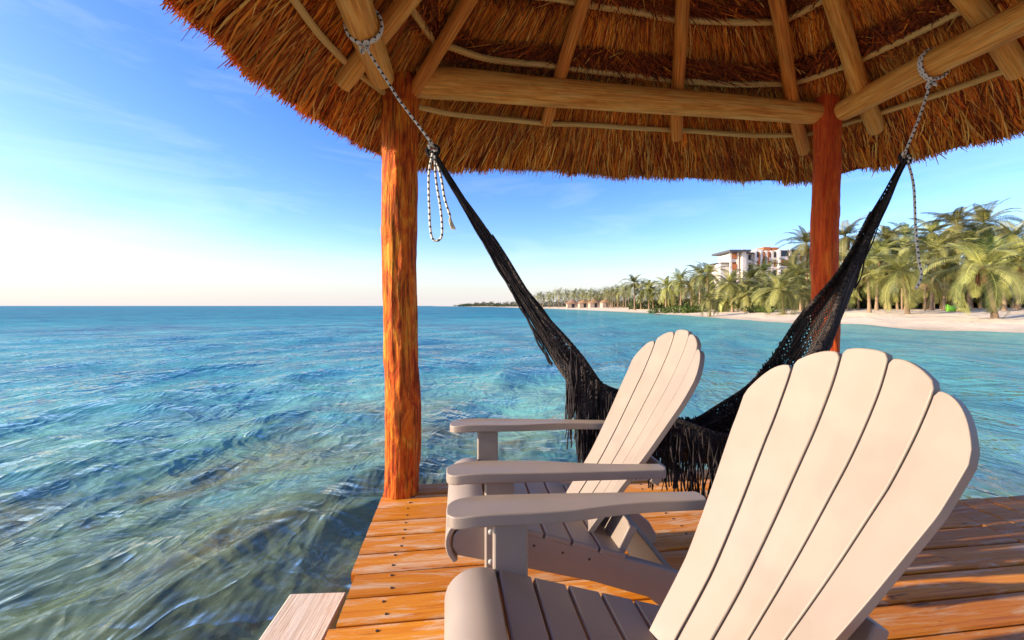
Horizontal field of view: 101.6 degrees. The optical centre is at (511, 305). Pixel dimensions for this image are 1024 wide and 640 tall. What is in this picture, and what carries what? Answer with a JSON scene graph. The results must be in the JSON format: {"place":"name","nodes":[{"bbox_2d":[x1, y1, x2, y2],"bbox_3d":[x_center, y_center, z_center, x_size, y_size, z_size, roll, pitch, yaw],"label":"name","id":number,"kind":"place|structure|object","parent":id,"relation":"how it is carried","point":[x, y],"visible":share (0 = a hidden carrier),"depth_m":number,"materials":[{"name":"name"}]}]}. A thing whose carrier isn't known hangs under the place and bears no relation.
{"place":"outdoors","nodes":[
{"label":"outdoors","id":0,"kind":"place"},
{"bbox_2d":[0,468,446,639],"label":"seabed","id":1,"kind":"structure","parent":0,"point":[251,601],"depth_m":3.92,"materials":[{"name":"liquid"}]},
{"bbox_2d":[259,592,345,639],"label":"landing step","id":2,"kind":"object","parent":1,"relation":"on","point":[312,616],"visible":0.86,"depth_m":1.59,"materials":[{"name":"wood"}]},
{"bbox_2d":[324,469,1023,639],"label":"wooden deck","id":3,"kind":"structure","parent":1,"relation":"on","point":[961,577],"depth_m":1.70,"materials":[{"name":"brown wood"}]},
{"bbox_2d":[445,330,704,605],"bbox_3d":[0.234,0.593,1.630,0.961,0.993,0.633,0,0,-7],"label":"adirondack chair","id":4,"kind":"object","parent":3,"relation":"on","point":[660,382],"visible":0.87,"depth_m":1.47,"materials":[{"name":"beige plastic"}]},
{"bbox_2d":[159,0,1023,499],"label":"thatched palapa","id":5,"kind":"structure","parent":3,"relation":"on","point":[821,96],"depth_m":2.45,"materials":[{"name":"orange plant"}]},
{"bbox_2d":[343,9,455,241],"bbox_3d":[-0.504,-0.815,1.907,0.498,1.037,0.063,0,0,-18],"label":"hammock rope","id":6,"kind":"object","parent":5,"relation":"hanging from","point":[365,44],"visible":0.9,"depth_m":1.94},
{"bbox_2d":[425,144,911,499],"bbox_3d":[0.859,0.080,2.111,2.532,1.800,0.382,0,0,0],"label":"string hammock","id":7,"kind":"object","parent":6,"relation":"hanging from","point":[699,441],"visible":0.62,"depth_m":2.00,"materials":[{"name":"black fabric"}]},
{"bbox_2d":[901,47,949,288],"bbox_3d":[2.180,-0.720,2.197,0.237,1.265,0.060,0,0,8],"label":"hammock rope","id":8,"kind":"object","parent":5,"relation":"hanging from","point":[924,75],"visible":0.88,"depth_m":2.20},
{"bbox_2d":[444,348,979,639],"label":"adirondack chair","id":9,"kind":"object","parent":3,"relation":"on","point":[838,487],"visible":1,"depth_m":0.93,"materials":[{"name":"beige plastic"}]},
{"bbox_2d":[0,306,1023,639],"bbox_3d":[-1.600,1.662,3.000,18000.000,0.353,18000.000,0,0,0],"label":"sea","id":10,"kind":"structure","parent":0,"point":[120,422],"depth_m":7.94,"materials":[{"name":"blue liquid"}]},
{"bbox_2d":[0,0,1023,305],"label":"sky","id":11,"kind":"structure","parent":0,"point":[136,169],"materials":[{"name":"blue"}]},
{"bbox_2d":[464,306,1023,332],"bbox_3d":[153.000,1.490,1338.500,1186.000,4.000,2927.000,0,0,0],"label":"beach","id":12,"kind":"structure","parent":0,"point":[938,319],"depth_m":38.08,"materials":[{"name":"sand"}]},
{"bbox_2d":[453,295,635,306],"bbox_3d":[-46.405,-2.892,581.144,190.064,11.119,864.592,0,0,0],"label":"wood","id":13,"kind":"object","parent":12,"relation":"on","point":[489,304],"visible":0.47,"depth_m":448.38,"materials":[{"name":"green plant"}]},
{"bbox_2d":[554,288,564,300],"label":"palm tree","id":14,"kind":"object","parent":12,"relation":"on","point":[559,293],"visible":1,"depth_m":236.68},
{"bbox_2d":[564,300,577,307],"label":"beach hut","id":15,"kind":"object","parent":12,"relation":"on","point":[572,304],"visible":0.87,"depth_m":212.48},
{"bbox_2d":[565,288,581,301],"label":"palm tree","id":16,"kind":"object","parent":12,"relation":"on","point":[574,294],"visible":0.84,"depth_m":218.88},
{"bbox_2d":[577,299,587,307],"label":"beach hut","id":17,"kind":"object","parent":12,"relation":"on","point":[583,303],"visible":0.85,"depth_m":197.48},
{"bbox_2d":[586,291,598,304],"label":"palm tree","id":18,"kind":"object","parent":12,"relation":"on","point":[591,295],"visible":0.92,"depth_m":186.87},
{"bbox_2d":[587,299,600,307],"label":"beach hut","id":19,"kind":"object","parent":12,"relation":"on","point":[593,303],"visible":0.81,"depth_m":185.48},
{"bbox_2d":[599,299,613,307],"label":"beach hut","id":20,"kind":"object","parent":12,"relation":"on","point":[603,304],"visible":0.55,"depth_m":173.48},
{"bbox_2d":[598,287,618,307],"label":"palm tree","id":21,"kind":"object","parent":12,"relation":"on","point":[607,295],"visible":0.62,"depth_m":161.69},
{"bbox_2d":[605,286,619,307],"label":"palm tree","id":22,"kind":"object","parent":12,"relation":"on","point":[612,298],"visible":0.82,"depth_m":156.34,"materials":[{"name":"plant"}]},
{"bbox_2d":[609,289,622,307],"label":"palm tree","id":23,"kind":"object","parent":12,"relation":"on","point":[616,292],"visible":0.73,"depth_m":157.28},
{"bbox_2d":[614,281,632,307],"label":"palm tree","id":24,"kind":"object","parent":12,"relation":"on","point":[622,292],"visible":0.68,"depth_m":150.95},
{"bbox_2d":[617,285,633,307],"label":"palm tree","id":25,"kind":"object","parent":12,"relation":"on","point":[624,293],"visible":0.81,"depth_m":142.19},
{"bbox_2d":[619,274,647,309],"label":"palm tree","id":26,"kind":"object","parent":12,"relation":"on","point":[635,283],"visible":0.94,"depth_m":119.25,"materials":[{"name":"plant"}]},
{"bbox_2d":[626,299,644,309],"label":"understory shrub","id":27,"kind":"object","parent":12,"relation":"on","point":[629,305],"visible":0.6,"depth_m":126.79,"materials":[{"name":"green plant"}]},
{"bbox_2d":[632,289,646,308],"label":"palm tree","id":28,"kind":"object","parent":12,"relation":"on","point":[639,300],"visible":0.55,"depth_m":121.06,"materials":[{"name":"plant"}]},
{"bbox_2d":[631,299,657,308],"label":"understory shrub","id":29,"kind":"object","parent":12,"relation":"on","point":[643,306],"visible":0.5,"depth_m":123.52,"materials":[{"name":"green plant"}]},
{"bbox_2d":[635,280,660,309],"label":"palm tree","id":30,"kind":"object","parent":12,"relation":"on","point":[645,285],"visible":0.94,"depth_m":114.22,"materials":[{"name":"plant"}]},
{"bbox_2d":[642,284,660,308],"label":"palm tree","id":31,"kind":"object","parent":12,"relation":"on","point":[654,298],"visible":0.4,"depth_m":116.40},
{"bbox_2d":[644,300,664,308],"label":"understory shrub","id":32,"kind":"object","parent":12,"relation":"on","point":[656,306],"visible":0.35,"depth_m":118.31,"materials":[{"name":"green plant"}]},
{"bbox_2d":[647,307,663,312],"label":"shrub","id":33,"kind":"object","parent":12,"relation":"on","point":[657,310],"visible":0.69,"depth_m":91.48,"materials":[{"name":"green plant"}]},
{"bbox_2d":[652,288,670,305],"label":"palm tree","id":34,"kind":"object","parent":12,"relation":"on","point":[662,302],"visible":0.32,"depth_m":112.06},
{"bbox_2d":[649,276,677,309],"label":"palm tree","id":35,"kind":"object","parent":12,"relation":"on","point":[664,290],"visible":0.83,"depth_m":104.33,"materials":[{"name":"plant"}]},
{"bbox_2d":[660,305,671,313],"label":"shrub","id":36,"kind":"object","parent":12,"relation":"on","point":[667,310],"visible":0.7,"depth_m":87.45,"materials":[{"name":"green plant"}]},
{"bbox_2d":[665,291,678,306],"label":"palm tree","id":37,"kind":"object","parent":12,"relation":"on","point":[674,296],"visible":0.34,"depth_m":108.31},
{"bbox_2d":[668,303,681,312],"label":"shrub","id":38,"kind":"object","parent":12,"relation":"on","point":[674,309],"visible":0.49,"depth_m":83.56,"materials":[{"name":"green plant"}]},
{"bbox_2d":[665,268,693,304],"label":"palm tree","id":39,"kind":"object","parent":12,"relation":"on","point":[679,276],"visible":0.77,"depth_m":99.53,"materials":[{"name":"plant"}]},
{"bbox_2d":[674,285,684,304],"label":"palm tree","id":40,"kind":"object","parent":12,"relation":"on","point":[679,296],"visible":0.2,"depth_m":105.26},
{"bbox_2d":[669,297,692,306],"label":"understory shrub","id":41,"kind":"object","parent":12,"relation":"on","point":[682,302],"visible":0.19,"depth_m":107.50,"materials":[{"name":"green plant"}]},
{"bbox_2d":[675,302,700,312],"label":"shrub","id":42,"kind":"object","parent":12,"relation":"on","point":[685,309],"visible":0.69,"depth_m":79.44,"materials":[{"name":"green plant"}]},
{"bbox_2d":[676,276,703,304],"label":"palm tree","id":43,"kind":"object","parent":12,"relation":"on","point":[691,293],"visible":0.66,"depth_m":95.50,"materials":[{"name":"plant"}]},
{"bbox_2d":[683,288,698,305],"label":"palm tree","id":44,"kind":"object","parent":12,"relation":"on","point":[694,297],"visible":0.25,"depth_m":97.76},
{"bbox_2d":[688,305,711,312],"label":"shrub","id":45,"kind":"object","parent":12,"relation":"on","point":[697,309],"visible":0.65,"depth_m":77.78,"materials":[{"name":"green plant"}]},
{"bbox_2d":[683,264,717,304],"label":"palm tree","id":46,"kind":"object","parent":12,"relation":"on","point":[700,284],"visible":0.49,"depth_m":91.75,"materials":[{"name":"plant"}]},
{"bbox_2d":[692,289,714,305],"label":"palm tree","id":47,"kind":"object","parent":12,"relation":"on","point":[701,297],"visible":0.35,"depth_m":93.47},
{"bbox_2d":[700,282,718,309],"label":"palm tree","id":48,"kind":"object","parent":12,"relation":"on","point":[713,291],"visible":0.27,"depth_m":89.09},
{"bbox_2d":[688,261,732,310],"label":"palm tree","id":49,"kind":"object","parent":12,"relation":"on","point":[708,269],"visible":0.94,"depth_m":79.59,"materials":[{"name":"plant"}]},
{"bbox_2d":[694,287,731,316],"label":"palm tree","id":50,"kind":"object","parent":12,"relation":"on","point":[710,301],"visible":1,"depth_m":61.34,"materials":[{"name":"plant"}]},
{"bbox_2d":[711,290,740,311],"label":"palm tree","id":51,"kind":"object","parent":12,"relation":"on","point":[725,305],"visible":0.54,"depth_m":71.25,"materials":[{"name":"plant"}]},
{"bbox_2d":[706,268,753,311],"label":"palm tree","id":52,"kind":"object","parent":12,"relation":"on","point":[727,287],"visible":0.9,"depth_m":69.49,"materials":[{"name":"plant"}]},
{"bbox_2d":[735,282,757,308],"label":"palm tree","id":53,"kind":"object","parent":12,"relation":"on","point":[742,296],"visible":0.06,"depth_m":77.92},
{"bbox_2d":[737,286,759,309],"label":"palm tree","id":54,"kind":"object","parent":12,"relation":"on","point":[751,297],"visible":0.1,"depth_m":74.50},
{"bbox_2d":[730,283,767,311],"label":"palm tree","id":55,"kind":"object","parent":12,"relation":"on","point":[748,299],"visible":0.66,"depth_m":67.63,"materials":[{"name":"plant"}]},
{"bbox_2d":[740,302,765,312],"bbox_3d":[36.354,0.415,62.183,3.658,1.831,3.632,0,0,-36],"label":"shrub","id":56,"kind":"object","parent":12,"relation":"on","point":[752,308],"visible":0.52,"depth_m":61.97,"materials":[{"name":"green plant"}]},
{"bbox_2d":[731,265,775,304],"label":"palm tree","id":57,"kind":"object","parent":12,"relation":"on","point":[751,273],"visible":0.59,"depth_m":75.27,"materials":[{"name":"plant"}]},
{"bbox_2d":[742,285,777,306],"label":"palm tree","id":58,"kind":"object","parent":12,"relation":"on","point":[762,298],"visible":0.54,"depth_m":63.29,"materials":[{"name":"plant"}]},
{"bbox_2d":[712,247,809,288],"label":"hotel","id":59,"kind":"structure","parent":12,"relation":"on","point":[737,259],"depth_m":150.00,"materials":[{"name":"paint"}]},
{"bbox_2d":[781,250,787,255],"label":"window","id":60,"kind":"structure","parent":59,"relation":"in","point":[783,252],"depth_m":149.53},
{"bbox_2d":[742,256,781,285],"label":"palm tree","id":61,"kind":"object","parent":12,"relation":"on","point":[765,266],"visible":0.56,"depth_m":83.37,"materials":[{"name":"plant"}]},
{"bbox_2d":[746,283,779,307],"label":"palm tree","id":62,"kind":"object","parent":12,"relation":"on","point":[761,286],"visible":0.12,"depth_m":72.52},
{"bbox_2d":[753,306,777,312],"bbox_3d":[36.550,0.479,59.949,2.917,1.567,2.892,0,0,-30],"label":"shrub","id":63,"kind":"object","parent":12,"relation":"on","point":[761,309],"visible":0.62,"depth_m":59.74,"materials":[{"name":"green plant"}]},
{"bbox_2d":[757,280,779,306],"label":"palm tree","id":64,"kind":"object","parent":12,"relation":"on","point":[769,289],"visible":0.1,"depth_m":70.83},
{"bbox_2d":[745,268,810,314],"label":"palm tree","id":65,"kind":"object","parent":12,"relation":"on","point":[780,291],"visible":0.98,"depth_m":52.14,"materials":[{"name":"plant"}]},
{"bbox_2d":[772,256,809,284],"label":"palm tree","id":66,"kind":"object","parent":12,"relation":"on","point":[793,263],"visible":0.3,"depth_m":83.14,"materials":[{"name":"plant"}]},
{"bbox_2d":[773,226,809,307],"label":"palm tree","id":67,"kind":"object","parent":12,"relation":"on","point":[804,235],"visible":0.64,"depth_m":61.78,"materials":[{"name":"plant"}]},
{"bbox_2d":[772,261,810,310],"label":"palm tree","id":68,"kind":"object","parent":12,"relation":"on","point":[800,280],"visible":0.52,"depth_m":59.65,"materials":[{"name":"plant"}]},
{"bbox_2d":[784,282,804,309],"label":"palm tree","id":69,"kind":"object","parent":12,"relation":"on","point":[794,297],"visible":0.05,"depth_m":66.30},
{"bbox_2d":[786,285,810,311],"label":"palm tree","id":70,"kind":"object","parent":12,"relation":"on","point":[804,296],"visible":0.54,"depth_m":54.41,"materials":[{"name":"plant"}]},
{"bbox_2d":[846,294,866,308],"bbox_3d":[54.102,-1.610,66.040,7.841,5.284,10.682,0,0,43],"label":"understory shrub","id":71,"kind":"object","parent":12,"relation":"on","point":[861,303],"visible":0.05,"depth_m":62.50,"materials":[{"name":"green plant"}]},
{"bbox_2d":[847,288,866,309],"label":"palm tree","id":72,"kind":"object","parent":12,"relation":"on","point":[849,306],"visible":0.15,"depth_m":55.09,"materials":[{"name":"plant"}]},
{"bbox_2d":[839,215,875,262],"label":"palm tree","id":73,"kind":"object","parent":12,"relation":"on","point":[844,241],"visible":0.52,"depth_m":56.29,"materials":[{"name":"plant"}]},
{"bbox_2d":[849,294,873,308],"bbox_3d":[54.521,-1.728,64.671,11.072,5.459,8.465,0,0,-8],"label":"understory shrub","id":74,"kind":"object","parent":12,"relation":"on","point":[864,305],"visible":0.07,"depth_m":62.06,"materials":[{"name":"green plant"}]},
{"bbox_2d":[840,265,885,309],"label":"palm tree","id":75,"kind":"object","parent":12,"relation":"on","point":[858,302],"visible":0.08,"depth_m":55.28,"materials":[{"name":"plant"}]},
{"bbox_2d":[857,265,893,299],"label":"palm tree","id":76,"kind":"object","parent":12,"relation":"on","point":[860,292],"visible":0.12,"depth_m":54.86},
{"bbox_2d":[839,242,915,312],"bbox_3d":[37.992,-2.726,45.058,6.963,7.903,6.576,0,0,0],"label":"palm tree","id":77,"kind":"object","parent":12,"relation":"on","point":[869,261],"visible":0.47,"depth_m":44.42,"materials":[{"name":"plant"}]},
{"bbox_2d":[842,238,914,309],"bbox_3d":[45.399,-3.716,51.879,6.760,9.390,6.942,0,0,-29],"label":"palm tree","id":78,"kind":"object","parent":12,"relation":"on","point":[877,244],"visible":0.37,"depth_m":51.31,"materials":[{"name":"plant"}]},
{"bbox_2d":[852,293,910,308],"bbox_3d":[54.555,-1.588,63.060,10.319,5.104,7.575,0,0,12],"label":"understory shrub","id":79,"kind":"object","parent":12,"relation":"on","point":[871,303],"visible":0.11,"depth_m":61.30,"materials":[{"name":"green plant"}]},
{"bbox_2d":[862,292,900,308],"bbox_3d":[55.326,-0.933,63.362,5.100,3.691,8.730,0,0,22],"label":"understory shrub","id":80,"kind":"object","parent":12,"relation":"on","point":[873,303],"visible":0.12,"depth_m":60.86,"materials":[{"name":"green plant"}]},
{"bbox_2d":[861,264,902,304],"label":"palm tree","id":81,"kind":"object","parent":12,"relation":"on","point":[881,285],"visible":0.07,"depth_m":53.71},
{"bbox_2d":[861,266,912,308],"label":"palm tree","id":82,"kind":"object","parent":12,"relation":"on","point":[887,293],"visible":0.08,"depth_m":53.59,"materials":[{"name":"plant"}]},
{"bbox_2d":[855,225,923,308],"bbox_3d":[48.608,-5.103,53.863,7.213,12.044,7.437,0,0,0],"label":"palm tree","id":83,"kind":"object","parent":12,"relation":"on","point":[887,233],"visible":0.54,"depth_m":53.13,"materials":[{"name":"plant"}]},
{"bbox_2d":[872,272,924,308],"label":"palm tree","id":84,"kind":"object","parent":12,"relation":"on","point":[896,300],"visible":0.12,"depth_m":53.50,"materials":[{"name":"plant"}]},
{"bbox_2d":[882,267,928,308],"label":"palm tree","id":85,"kind":"object","parent":12,"relation":"on","point":[913,291],"visible":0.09,"depth_m":53.59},
{"bbox_2d":[874,221,941,261],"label":"palm tree","id":86,"kind":"object","parent":12,"relation":"on","point":[903,227],"visible":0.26,"depth_m":61.46,"materials":[{"name":"plant"}]},
{"bbox_2d":[858,248,958,313],"bbox_3d":[38.286,-2.325,40.939,7.327,7.126,7.200,0,0,0],"label":"palm tree","id":87,"kind":"object","parent":12,"relation":"on","point":[903,276],"visible":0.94,"depth_m":40.56,"materials":[{"name":"plant"}]},
{"bbox_2d":[891,296,938,308],"bbox_3d":[57.417,-1.406,61.005,7.093,4.514,10.693,0,0,21],"label":"understory shrub","id":88,"kind":"object","parent":12,"relation":"on","point":[919,305],"visible":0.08,"depth_m":57.97,"materials":[{"name":"green plant"}]},
{"bbox_2d":[894,267,947,308],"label":"palm tree","id":89,"kind":"object","parent":12,"relation":"on","point":[923,292],"visible":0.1,"depth_m":52.49,"materials":[{"name":"plant"}]},
{"bbox_2d":[906,266,942,308],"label":"palm tree","id":90,"kind":"object","parent":12,"relation":"on","point":[927,299],"visible":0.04,"depth_m":53.06,"materials":[{"name":"plant"}]},
{"bbox_2d":[901,282,959,310],"bbox_3d":[49.033,-1.083,48.998,5.651,3.570,3.906,0,0,0],"label":"beach hut","id":91,"kind":"object","parent":12,"relation":"on","point":[925,288],"visible":0.23,"depth_m":47.94,"materials":[{"name":"wood"}]},
{"bbox_2d":[899,215,966,269],"bbox_3d":[56.861,-5.730,56.653,6.493,13.008,7.653,0,0,-31],"label":"palm tree","id":92,"kind":"object","parent":12,"relation":"on","point":[934,224],"visible":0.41,"depth_m":56.56,"materials":[{"name":"plant"}]},
{"bbox_2d":[894,230,972,310],"bbox_3d":[47.064,-3.611,46.702,7.281,9.094,6.531,0,0,0],"label":"palm tree","id":93,"kind":"object","parent":12,"relation":"on","point":[941,241],"visible":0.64,"depth_m":46.18,"materials":[{"name":"plant"}]},
{"bbox_2d":[916,250,974,310],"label":"palm tree","id":94,"kind":"object","parent":12,"relation":"on","point":[949,278],"visible":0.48,"depth_m":45.58,"materials":[{"name":"plant"}]},
{"bbox_2d":[927,264,967,305],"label":"palm tree","id":95,"kind":"object","parent":12,"relation":"on","point":[951,286],"visible":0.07,"depth_m":52.51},
{"bbox_2d":[921,264,980,308],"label":"palm tree","id":96,"kind":"object","parent":12,"relation":"on","point":[940,303],"visible":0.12,"depth_m":51.70,"materials":[{"name":"plant"}]},
{"bbox_2d":[918,203,995,302],"bbox_3d":[52.805,-5.621,49.606,6.706,12.885,8.097,0,0,37],"label":"palm tree","id":97,"kind":"object","parent":12,"relation":"on","point":[955,217],"visible":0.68,"depth_m":49.35,"materials":[{"name":"plant"}]},
{"bbox_2d":[937,267,983,304],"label":"palm tree","id":98,"kind":"object","parent":12,"relation":"on","point":[979,300],"visible":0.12,"depth_m":51.63,"materials":[{"name":"plant"}]},
{"bbox_2d":[910,229,1023,318],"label":"palm tree","id":99,"kind":"object","parent":12,"relation":"on","point":[980,259],"visible":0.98,"depth_m":32.38,"materials":[{"name":"plant"}]},
{"bbox_2d":[952,294,986,307],"bbox_3d":[63.518,-1.555,58.624,7.152,4.819,9.743,0,0,40],"label":"understory shrub","id":100,"kind":"object","parent":12,"relation":"on","point":[974,303],"visible":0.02,"depth_m":55.74,"materials":[{"name":"green plant"}]},
{"bbox_2d":[932,221,1019,309],"bbox_3d":[50.057,-4.111,45.979,6.683,9.972,6.374,0,0,0],"label":"palm tree","id":101,"kind":"object","parent":12,"relation":"on","point":[974,235],"visible":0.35,"depth_m":45.60,"materials":[{"name":"plant"}]},
{"bbox_2d":[954,266,998,307],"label":"palm tree","id":102,"kind":"object","parent":12,"relation":"on","point":[974,292],"visible":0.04,"depth_m":51.66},
{"bbox_2d":[955,265,1009,307],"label":"palm tree","id":103,"kind":"object","parent":12,"relation":"on","point":[979,304],"visible":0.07,"depth_m":51.78,"materials":[{"name":"plant"}]},
{"bbox_2d":[945,198,1023,305],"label":"palm tree","id":104,"kind":"object","parent":12,"relation":"on","point":[985,215],"visible":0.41,"depth_m":51.54,"materials":[{"name":"plant"}]},
{"bbox_2d":[956,235,1023,310],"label":"palm tree","id":105,"kind":"object","parent":12,"relation":"on","point":[1000,243],"visible":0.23,"depth_m":40.90,"materials":[{"name":"plant"}]},
{"bbox_2d":[962,220,1023,309],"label":"palm tree","id":106,"kind":"object","parent":12,"relation":"on","point":[1006,231],"visible":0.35,"depth_m":44.15,"materials":[{"name":"plant"}]},
{"bbox_2d":[966,234,1023,297],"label":"palm tree","id":107,"kind":"object","parent":12,"relation":"on","point":[1020,261],"visible":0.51,"depth_m":39.11,"materials":[{"name":"plant"}]},
{"bbox_2d":[981,281,1020,307],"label":"palm tree","id":108,"kind":"object","parent":12,"relation":"on","point":[1001,295],"visible":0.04,"depth_m":51.00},
{"bbox_2d":[997,275,1023,305],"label":"palm tree","id":109,"kind":"object","parent":12,"relation":"on","point":[1014,294],"visible":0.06,"depth_m":50.59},
{"bbox_2d":[998,284,1023,307],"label":"palm tree","id":110,"kind":"object","parent":12,"relation":"on","point":[1012,299],"visible":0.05,"depth_m":50.52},
{"bbox_2d":[945,304,957,311],"bbox_3d":[45.287,0.223,43.000,1.376,0.766,0.800,0,0,-9],"label":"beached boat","id":111,"kind":"object","parent":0,"point":[949,308],"visible":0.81,"depth_m":42.78,"materials":[{"name":"plastic"}]},
{"bbox_2d":[956,306,970,311],"bbox_3d":[45.936,0.321,42.500,1.273,0.552,0.700,0,0,11],"label":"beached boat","id":112,"kind":"object","parent":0,"point":[969,308],"visible":0.67,"depth_m":42.38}
]}

